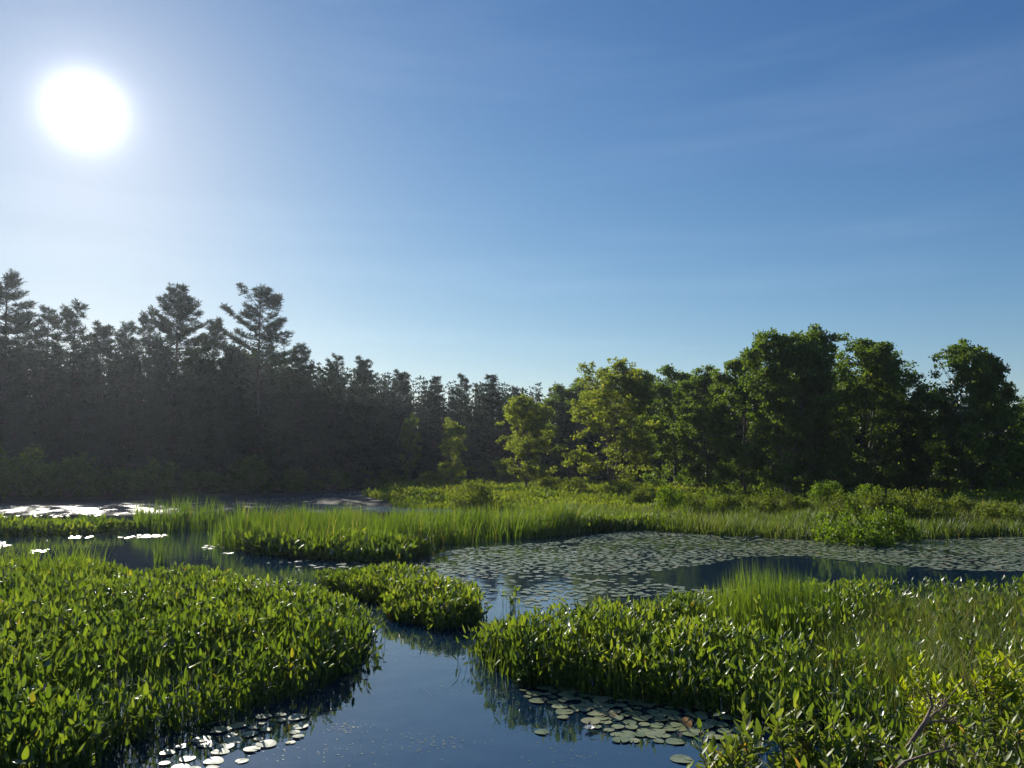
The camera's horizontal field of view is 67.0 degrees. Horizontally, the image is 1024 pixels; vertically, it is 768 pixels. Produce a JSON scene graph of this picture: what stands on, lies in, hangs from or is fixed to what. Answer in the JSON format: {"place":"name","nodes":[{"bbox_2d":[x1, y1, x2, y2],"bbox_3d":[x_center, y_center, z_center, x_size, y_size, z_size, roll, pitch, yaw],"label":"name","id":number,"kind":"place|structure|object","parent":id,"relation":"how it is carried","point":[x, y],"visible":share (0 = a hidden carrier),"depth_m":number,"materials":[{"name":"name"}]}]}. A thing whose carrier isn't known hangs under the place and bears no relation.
{"place":"outdoors","nodes":[
{"label":"outdoors","id":0,"kind":"place"},
{"bbox_2d":[0,484,1018,766],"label":"ground","id":1,"kind":"structure","parent":0,"point":[360,500],"depth_m":50.67,"materials":[{"name":"soil"}]},
{"bbox_2d":[0,268,55,439],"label":"pine tree","id":2,"kind":"object","parent":1,"relation":"on","point":[23,327],"visible":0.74,"depth_m":72.22,"materials":[{"name":"green plant"}]},
{"bbox_2d":[0,443,62,498],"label":"shrub","id":3,"kind":"object","parent":1,"relation":"on","point":[8,471],"visible":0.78,"depth_m":49.46,"materials":[{"name":"green plant"}]},
{"bbox_2d":[13,304,71,428],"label":"pine tree","id":4,"kind":"object","parent":1,"relation":"on","point":[42,327],"visible":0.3,"depth_m":75.39,"materials":[{"name":"green plant"}]},
{"bbox_2d":[8,451,112,498],"bbox_3d":[-30.189,6.148,51.790,6.384,3.351,7.315,3,-6,-24],"label":"shrub","id":5,"kind":"object","parent":1,"relation":"on","point":[79,471],"visible":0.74,"depth_m":50.38,"materials":[{"name":"green plant"}]},
{"bbox_2d":[20,298,114,450],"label":"pine tree","id":6,"kind":"object","parent":1,"relation":"on","point":[66,313],"visible":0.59,"depth_m":73.05,"materials":[{"name":"green plant"}]},
{"bbox_2d":[71,320,130,470],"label":"pine tree","id":7,"kind":"object","parent":1,"relation":"on","point":[105,333],"visible":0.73,"depth_m":70.20,"materials":[{"name":"green plant"}]},
{"bbox_2d":[67,466,144,499],"bbox_3d":[-26.862,6.745,52.463,4.905,2.298,5.232,-2,-6,20],"label":"shrub","id":8,"kind":"object","parent":1,"relation":"on","point":[120,485],"visible":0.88,"depth_m":51.56,"materials":[{"name":"green plant"}]},
{"bbox_2d":[93,321,144,438],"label":"pine tree","id":9,"kind":"object","parent":1,"relation":"on","point":[123,336],"visible":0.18,"depth_m":76.15,"materials":[{"name":"green plant"}]},
{"bbox_2d":[107,304,172,463],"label":"pine tree","id":10,"kind":"object","parent":1,"relation":"on","point":[144,321],"visible":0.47,"depth_m":74.03,"materials":[{"name":"green plant"}]},
{"bbox_2d":[124,456,194,495],"bbox_3d":[-25.279,6.529,54.257,4.810,2.947,4.491,-1,-6,14],"label":"shrub","id":11,"kind":"object","parent":1,"relation":"on","point":[157,483],"visible":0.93,"depth_m":54.07,"materials":[{"name":"green plant"}]},
{"bbox_2d":[122,282,232,483],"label":"pine tree","id":12,"kind":"object","parent":1,"relation":"on","point":[183,310],"visible":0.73,"depth_m":71.29,"materials":[{"name":"green plant"}]},
{"bbox_2d":[182,316,228,451],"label":"pine tree","id":13,"kind":"object","parent":1,"relation":"on","point":[213,333],"visible":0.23,"depth_m":77.42,"materials":[{"name":"green plant"}]},
{"bbox_2d":[203,341,251,469],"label":"pine tree","id":14,"kind":"object","parent":1,"relation":"on","point":[232,366],"visible":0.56,"depth_m":68.11,"materials":[{"name":"green plant"}]},
{"bbox_2d":[216,453,274,493],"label":"shrub","id":15,"kind":"object","parent":1,"relation":"on","point":[241,477],"visible":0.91,"depth_m":60.92,"materials":[{"name":"green plant"}]},
{"bbox_2d":[188,282,322,471],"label":"pine tree","id":16,"kind":"object","parent":1,"relation":"on","point":[254,421],"visible":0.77,"depth_m":70.28,"materials":[{"name":"green plant"}]},
{"bbox_2d":[256,379,306,488],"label":"spruce tree","id":17,"kind":"object","parent":1,"relation":"on","point":[279,428],"visible":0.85,"depth_m":65.75,"materials":[{"name":"green plant"}]},
{"bbox_2d":[277,342,319,472],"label":"pine tree","id":18,"kind":"object","parent":1,"relation":"on","point":[301,360],"visible":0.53,"depth_m":74.07,"materials":[{"name":"green plant"}]},
{"bbox_2d":[313,353,361,460],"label":"pine tree","id":19,"kind":"object","parent":1,"relation":"on","point":[333,372],"visible":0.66,"depth_m":77.96,"materials":[{"name":"green plant"}]},
{"bbox_2d":[325,395,370,487],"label":"spruce tree","id":20,"kind":"object","parent":1,"relation":"on","point":[350,454],"visible":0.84,"depth_m":74.32,"materials":[{"name":"green plant"}]},
{"bbox_2d":[337,355,386,471],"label":"pine tree","id":21,"kind":"object","parent":1,"relation":"on","point":[364,366],"visible":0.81,"depth_m":79.95,"materials":[{"name":"green plant"}]},
{"bbox_2d":[370,403,401,483],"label":"spruce tree","id":22,"kind":"object","parent":1,"relation":"on","point":[388,446],"visible":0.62,"depth_m":81.53,"materials":[{"name":"green plant"}]},
{"bbox_2d":[382,369,422,477],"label":"pine tree","id":23,"kind":"object","parent":1,"relation":"on","point":[401,378],"visible":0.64,"depth_m":88.04,"materials":[{"name":"green plant"}]},
{"bbox_2d":[398,412,422,481],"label":"maple tree","id":24,"kind":"object","parent":1,"relation":"on","point":[409,464],"visible":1,"depth_m":77.45,"materials":[{"name":"green plant"}]},
{"bbox_2d":[410,375,452,477],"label":"spruce tree","id":25,"kind":"object","parent":1,"relation":"on","point":[437,413],"visible":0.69,"depth_m":91.44,"materials":[{"name":"green plant"}]},
{"bbox_2d":[414,470,449,485],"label":"shrub","id":26,"kind":"object","parent":1,"relation":"on","point":[428,477],"visible":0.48,"depth_m":63.50,"materials":[{"name":"green plant"}]},
{"bbox_2d":[435,417,467,482],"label":"ash tree","id":27,"kind":"object","parent":1,"relation":"on","point":[456,464],"visible":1,"depth_m":63.36,"materials":[{"name":"green plant"}]},
{"bbox_2d":[445,373,477,460],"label":"pine tree","id":28,"kind":"object","parent":1,"relation":"on","point":[461,401],"visible":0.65,"depth_m":89.95,"materials":[{"name":"green plant"}]},
{"bbox_2d":[457,408,486,480],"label":"spruce tree","id":29,"kind":"object","parent":1,"relation":"on","point":[474,452],"visible":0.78,"depth_m":81.39,"materials":[{"name":"green plant"}]},
{"bbox_2d":[447,478,503,509],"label":"shrub","id":30,"kind":"object","parent":1,"relation":"on","point":[481,494],"visible":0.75,"depth_m":41.18,"materials":[{"name":"green plant"}]},
{"bbox_2d":[462,453,490,479],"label":"shrub","id":31,"kind":"object","parent":1,"relation":"on","point":[484,469],"visible":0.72,"depth_m":80.78,"materials":[{"name":"green plant"}]},
{"bbox_2d":[461,374,529,478],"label":"spruce tree","id":32,"kind":"object","parent":1,"relation":"on","point":[488,402],"visible":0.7,"depth_m":87.17,"materials":[{"name":"green plant"}]},
{"bbox_2d":[488,464,516,482],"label":"shrub","id":33,"kind":"object","parent":1,"relation":"on","point":[502,477],"visible":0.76,"depth_m":74.16,"materials":[{"name":"green plant"}]},
{"bbox_2d":[0,332,1023,488],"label":"woods","id":34,"kind":"object","parent":1,"relation":"on","point":[589,440],"visible":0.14,"depth_m":77.37,"materials":[{"name":"green plant"}]},
{"bbox_2d":[502,385,524,457],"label":"pine tree","id":35,"kind":"object","parent":1,"relation":"on","point":[516,390],"visible":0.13,"depth_m":94.25,"materials":[{"name":"green plant"}]},
{"bbox_2d":[490,393,557,486],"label":"ash tree","id":36,"kind":"object","parent":1,"relation":"on","point":[519,413],"visible":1,"depth_m":56.55,"materials":[{"name":"green plant"}]},
{"bbox_2d":[531,475,562,487],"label":"shrub","id":37,"kind":"object","parent":1,"relation":"on","point":[549,480],"visible":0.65,"depth_m":59.40,"materials":[{"name":"green plant"}]},
{"bbox_2d":[532,383,586,478],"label":"maple tree","id":38,"kind":"object","parent":1,"relation":"on","point":[557,388],"visible":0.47,"depth_m":83.88,"materials":[{"name":"green plant"}]},
{"bbox_2d":[559,477,588,488],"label":"shrub","id":39,"kind":"object","parent":1,"relation":"on","point":[572,483],"visible":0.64,"depth_m":55.78,"materials":[{"name":"green plant"}]},
{"bbox_2d":[558,375,603,437],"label":"maple tree","id":40,"kind":"object","parent":1,"relation":"on","point":[574,388],"visible":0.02,"depth_m":86.97,"materials":[{"name":"green plant"}]},
{"bbox_2d":[554,356,660,485],"bbox_3d":[7.236,3.082,55.931,8.161,10.205,8.083,5,-8,-41],"label":"ash tree","id":41,"kind":"object","parent":1,"relation":"on","point":[633,389],"visible":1,"depth_m":55.65,"materials":[{"name":"green plant"}]},
{"bbox_2d":[605,475,644,492],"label":"shrub","id":42,"kind":"object","parent":1,"relation":"on","point":[621,486],"visible":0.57,"depth_m":49.71,"materials":[{"name":"green plant"}]},
{"bbox_2d":[620,487,656,503],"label":"shrub","id":43,"kind":"object","parent":1,"relation":"on","point":[640,494],"visible":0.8,"depth_m":40.41,"materials":[{"name":"green plant"}]},
{"bbox_2d":[619,374,672,481],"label":"maple tree","id":44,"kind":"object","parent":1,"relation":"on","point":[649,414],"visible":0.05,"depth_m":70.58,"materials":[{"name":"green plant"}]},
{"bbox_2d":[652,483,687,512],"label":"shrub","id":45,"kind":"object","parent":1,"relation":"on","point":[663,497],"visible":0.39,"depth_m":33.11,"materials":[{"name":"green plant"}]},
{"bbox_2d":[634,363,706,486],"bbox_3d":[12.818,3.519,62.050,5.774,10.510,6.608,4,-7,-35],"label":"maple tree","id":46,"kind":"object","parent":1,"relation":"on","point":[666,449],"visible":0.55,"depth_m":62.13,"materials":[{"name":"green plant"}]},
{"bbox_2d":[362,476,1023,511],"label":"meadow ferns","id":47,"kind":"object","parent":1,"relation":"on","point":[404,494],"visible":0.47,"depth_m":45.61,"materials":[{"name":"green plant"}]},
{"bbox_2d":[675,486,710,510],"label":"shrub","id":48,"kind":"object","parent":1,"relation":"on","point":[691,499],"visible":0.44,"depth_m":33.70,"materials":[{"name":"green plant"}]},
{"bbox_2d":[669,364,747,487],"bbox_3d":[14.588,3.366,57.913,5.626,9.767,5.510,0,-6,-3],"label":"maple tree","id":49,"kind":"object","parent":1,"relation":"on","point":[699,384],"visible":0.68,"depth_m":57.35,"materials":[{"name":"green plant"}]},
{"bbox_2d":[700,496,722,515],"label":"shrub","id":50,"kind":"object","parent":1,"relation":"on","point":[711,507],"visible":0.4,"depth_m":31.91,"materials":[{"name":"green plant"}]},
{"bbox_2d":[692,712,764,767],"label":"leafy bush","id":51,"kind":"object","parent":1,"relation":"on","point":[733,751],"visible":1,"depth_m":3.82,"materials":[{"name":"green plant"}]},
{"bbox_2d":[712,490,747,514],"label":"shrub","id":52,"kind":"object","parent":1,"relation":"on","point":[725,501],"visible":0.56,"depth_m":32.29,"materials":[{"name":"green plant"}]},
{"bbox_2d":[702,350,782,493],"bbox_3d":[15.050,2.636,49.944,5.876,9.694,5.134,-3,-7,31],"label":"maple tree","id":53,"kind":"object","parent":1,"relation":"on","point":[719,407],"visible":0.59,"depth_m":49.17,"materials":[{"name":"green plant"}]},
{"bbox_2d":[740,488,793,514],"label":"shrub","id":54,"kind":"object","parent":1,"relation":"on","point":[763,503],"visible":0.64,"depth_m":32.39,"materials":[{"name":"green plant"}]},
{"bbox_2d":[686,689,859,767],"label":"leafy bush","id":55,"kind":"object","parent":1,"relation":"on","point":[786,726],"visible":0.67,"depth_m":3.93,"materials":[{"name":"green plant"}]},
{"bbox_2d":[719,327,850,494],"bbox_3d":[17.160,1.881,47.712,8.346,10.837,7.158,4,-7,-35],"label":"maple tree","id":56,"kind":"object","parent":1,"relation":"on","point":[786,349],"visible":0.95,"depth_m":46.16,"materials":[{"name":"green plant"}]},
{"bbox_2d":[773,492,815,515],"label":"shrub","id":57,"kind":"object","parent":1,"relation":"on","point":[795,503],"visible":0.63,"depth_m":31.34,"materials":[{"name":"green plant"}]},
{"bbox_2d":[764,323,879,492],"bbox_3d":[19.286,1.803,48.950,6.884,11.331,6.767,-3,-6,25],"label":"maple tree","id":58,"kind":"object","parent":1,"relation":"on","point":[816,332],"visible":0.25,"depth_m":47.85,"materials":[{"name":"green plant"}]},
{"bbox_2d":[806,480,846,506],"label":"shrub","id":59,"kind":"object","parent":1,"relation":"on","point":[823,492],"visible":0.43,"depth_m":33.68,"materials":[{"name":"green plant"}]},
{"bbox_2d":[776,698,912,767],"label":"leafy bush","id":60,"kind":"object","parent":1,"relation":"on","point":[832,758],"visible":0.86,"depth_m":3.78,"materials":[{"name":"green plant"}]},
{"bbox_2d":[820,489,875,520],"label":"shrub","id":61,"kind":"object","parent":1,"relation":"on","point":[833,505],"visible":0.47,"depth_m":29.13,"materials":[{"name":"green plant"}]},
{"bbox_2d":[809,500,898,546],"bbox_3d":[10.573,4.774,24.139,2.657,2.265,2.755,0,-6,5],"label":"shrub","id":62,"kind":"object","parent":1,"relation":"on","point":[857,534],"visible":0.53,"depth_m":23.82,"materials":[{"name":"green plant"}]},
{"bbox_2d":[844,483,888,501],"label":"shrub","id":63,"kind":"object","parent":1,"relation":"on","point":[864,490],"visible":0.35,"depth_m":35.69,"materials":[{"name":"green plant"}]},
{"bbox_2d":[811,337,928,488],"bbox_3d":[22.755,2.156,49.919,7.722,10.578,7.603,-4,-7,32],"label":"maple tree","id":64,"kind":"object","parent":1,"relation":"on","point":[872,356],"visible":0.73,"depth_m":48.81,"materials":[{"name":"green plant"}]},
{"bbox_2d":[863,487,907,515],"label":"shrub","id":65,"kind":"object","parent":1,"relation":"on","point":[878,499],"visible":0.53,"depth_m":29.68,"materials":[{"name":"green plant"}]},
{"bbox_2d":[863,505,927,540],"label":"shrub","id":66,"kind":"object","parent":1,"relation":"on","point":[885,521],"visible":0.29,"depth_m":24.90,"materials":[{"name":"green plant"}]},
{"bbox_2d":[848,358,947,489],"bbox_3d":[25.906,2.756,52.016,5.980,9.888,6.106,2,-6,-20],"label":"maple tree","id":67,"kind":"object","parent":1,"relation":"on","point":[910,381],"visible":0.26,"depth_m":51.28,"materials":[{"name":"green plant"}]},
{"bbox_2d":[831,740,986,767],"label":"leafy bush","id":68,"kind":"object","parent":1,"relation":"on","point":[918,763],"visible":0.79,"depth_m":3.41,"materials":[{"name":"green plant"}]},
{"bbox_2d":[872,672,991,767],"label":"dead branch","id":69,"kind":"object","parent":68,"relation":"attached to","point":[925,721],"visible":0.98,"depth_m":3.52,"materials":[{"name":"wood"}]},
{"bbox_2d":[887,487,931,509],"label":"shrub","id":70,"kind":"object","parent":1,"relation":"on","point":[909,497],"visible":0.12,"depth_m":30.87,"materials":[{"name":"green plant"}]},
{"bbox_2d":[898,487,956,524],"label":"shrub","id":71,"kind":"object","parent":1,"relation":"on","point":[917,507],"visible":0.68,"depth_m":28.68,"materials":[{"name":"green plant"}]},
{"bbox_2d":[893,385,963,491],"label":"maple tree","id":72,"kind":"object","parent":1,"relation":"on","point":[921,423],"visible":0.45,"depth_m":49.68,"materials":[{"name":"green plant"}]},
{"bbox_2d":[895,649,963,763],"bbox_3d":[3.263,2.684,6.167,0.527,1.125,0.514,2,-6,-17],"label":"marsh herb","id":73,"kind":"object","parent":1,"relation":"on","point":[917,679],"visible":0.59,"depth_m":6.19,"materials":[{"name":"green plant"}]},
{"bbox_2d":[881,716,1023,767],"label":"leafy bush","id":74,"kind":"object","parent":1,"relation":"on","point":[978,753],"visible":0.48,"depth_m":4.20,"materials":[{"name":"green plant"}]},
{"bbox_2d":[931,491,976,514],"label":"shrub","id":75,"kind":"object","parent":1,"relation":"on","point":[958,500],"visible":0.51,"depth_m":30.64,"materials":[{"name":"green plant"}]},
{"bbox_2d":[916,669,997,767],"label":"marsh herb","id":76,"kind":"object","parent":1,"relation":"on","point":[956,711],"visible":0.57,"depth_m":5.74,"materials":[{"name":"green plant"}]},
{"bbox_2d":[909,338,1023,494],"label":"maple tree","id":77,"kind":"object","parent":1,"relation":"on","point":[988,369],"visible":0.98,"depth_m":44.95,"materials":[{"name":"green plant"}]},
{"bbox_2d":[947,693,1023,767],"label":"leafy bush","id":78,"kind":"object","parent":1,"relation":"on","point":[982,726],"visible":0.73,"depth_m":4.40,"materials":[{"name":"green plant"}]},
{"bbox_2d":[948,641,1023,767],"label":"marsh herb","id":79,"kind":"object","parent":1,"relation":"on","point":[992,686],"visible":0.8,"depth_m":5.89,"materials":[{"name":"green plant"}]},
{"bbox_2d":[958,380,1023,493],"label":"maple tree","id":80,"kind":"object","parent":1,"relation":"on","point":[1008,391],"visible":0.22,"depth_m":46.30,"materials":[{"name":"green plant"}]},
{"bbox_2d":[970,500,1023,523],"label":"shrub","id":81,"kind":"object","parent":1,"relation":"on","point":[992,508],"visible":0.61,"depth_m":28.67,"materials":[{"name":"green plant"}]},
{"bbox_2d":[993,708,1023,763],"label":"leafy bush","id":82,"kind":"object","parent":1,"relation":"on","point":[1008,731],"visible":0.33,"depth_m":4.64,"materials":[{"name":"green plant"}]},
{"bbox_2d":[995,657,1023,749],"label":"marsh herb","id":83,"kind":"object","parent":1,"relation":"on","point":[1012,666],"visible":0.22,"depth_m":6.06,"materials":[{"name":"green plant"}]},
{"bbox_2d":[1000,398,1023,489],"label":"maple tree","id":84,"kind":"object","parent":1,"relation":"on","point":[1019,470],"visible":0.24,"depth_m":49.81,"materials":[{"name":"green plant"}]},
{"bbox_2d":[0,486,1023,767],"bbox_3d":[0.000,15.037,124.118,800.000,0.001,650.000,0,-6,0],"label":"pond water","id":85,"kind":"structure","parent":0,"point":[396,694],"depth_m":9.83,"materials":[{"name":"blue liquid"}]},
{"bbox_2d":[0,535,43,565],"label":"reed tuft","id":86,"kind":"object","parent":85,"relation":"on","point":[23,549],"visible":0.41,"depth_m":17.67,"materials":[{"name":"green plant"}]},
{"bbox_2d":[14,535,115,591],"bbox_3d":[-8.715,3.495,15.183,1.974,1.162,1.652,0,-6,0],"label":"reed tuft","id":87,"kind":"object","parent":85,"relation":"on","point":[63,560],"visible":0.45,"depth_m":15.19,"materials":[{"name":"green plant"}]},
{"bbox_2d":[0,510,148,535],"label":"pickerelweed","id":88,"kind":"object","parent":85,"relation":"on","point":[84,524],"visible":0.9,"depth_m":27.14,"materials":[{"name":"green plant"}]},
{"bbox_2d":[45,564,107,603],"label":"reed tuft","id":89,"kind":"object","parent":85,"relation":"on","point":[90,577],"visible":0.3,"depth_m":14.02,"materials":[{"name":"green plant"}]},
{"bbox_2d":[150,536,174,563],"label":"reed tuft","id":90,"kind":"object","parent":85,"relation":"on","point":[158,558],"visible":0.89,"depth_m":19.25,"materials":[{"name":"green plant"}]},
{"bbox_2d":[0,491,380,591],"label":"lily pads","id":91,"kind":"object","parent":85,"relation":"on","point":[204,545],"visible":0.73,"depth_m":25.93,"materials":[{"name":"green plant"}]},
{"bbox_2d":[0,552,386,767],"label":"pickerelweed","id":92,"kind":"object","parent":85,"relation":"on","point":[329,630],"visible":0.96,"depth_m":9.04,"materials":[{"name":"green plant"}]},
{"bbox_2d":[127,492,298,530],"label":"reeds","id":93,"kind":"object","parent":85,"relation":"on","point":[184,522],"visible":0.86,"depth_m":29.00,"materials":[{"name":"green plant"}]},
{"bbox_2d":[314,561,521,630],"bbox_3d":[-2.181,3.564,13.636,5.333,0.712,2.977,-4,-7,37],"label":"pickerelweed","id":94,"kind":"object","parent":85,"relation":"on","point":[452,602],"visible":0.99,"depth_m":12.85,"materials":[{"name":"green plant"}]},
{"bbox_2d":[249,641,597,765],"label":"floating specks","id":95,"kind":"object","parent":85,"relation":"on","point":[411,738],"visible":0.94,"depth_m":6.92,"materials":[{"name":"green plant"}]},
{"bbox_2d":[207,509,701,562],"bbox_3d":[0.342,4.730,25.435,18.079,0.868,7.429,4,-7,-35],"label":"pickerelweed","id":96,"kind":"object","parent":85,"relation":"on","point":[408,548],"visible":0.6,"depth_m":20.62,"materials":[{"name":"green plant"}]},
{"bbox_2d":[208,496,701,561],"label":"reeds","id":97,"kind":"object","parent":85,"relation":"on","point":[469,524],"visible":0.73,"depth_m":24.43,"materials":[{"name":"green plant"}]},
{"bbox_2d":[670,754,692,762],"bbox_3d":[1.434,3.163,6.522,0.197,0.012,0.185,-2,-6,25],"label":"lily pad","id":98,"kind":"object","parent":85,"relation":"on","point":[678,758],"visible":0.97,"depth_m":6.53,"materials":[{"name":"green plant"}]},
{"bbox_2d":[397,530,1023,591],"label":"lily pads","id":99,"kind":"object","parent":85,"relation":"on","point":[983,568],"visible":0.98,"depth_m":20.46,"materials":[{"name":"green plant"}]},
{"bbox_2d":[452,573,1023,767],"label":"pickerelweed","id":100,"kind":"object","parent":85,"relation":"on","point":[513,642],"visible":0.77,"depth_m":8.81,"materials":[{"name":"green plant"}]},
{"bbox_2d":[691,552,848,648],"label":"rushes","id":101,"kind":"object","parent":85,"relation":"on","point":[748,598],"visible":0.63,"depth_m":11.33,"materials":[{"name":"green plant"}]},
{"bbox_2d":[786,581,1023,767],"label":"sedge","id":102,"kind":"object","parent":85,"relation":"on","point":[935,660],"visible":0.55,"depth_m":9.29,"materials":[{"name":"green plant"}]},
{"bbox_2d":[0,0,1023,432],"label":"sky","id":103,"kind":"structure","parent":0,"point":[523,192],"materials":[{"name":"blue"}]},
{"bbox_2d":[565,495,1023,539],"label":"meadow grass","id":104,"kind":"structure","parent":0,"point":[799,525],"depth_m":27.69,"materials":[{"name":"green plant"}]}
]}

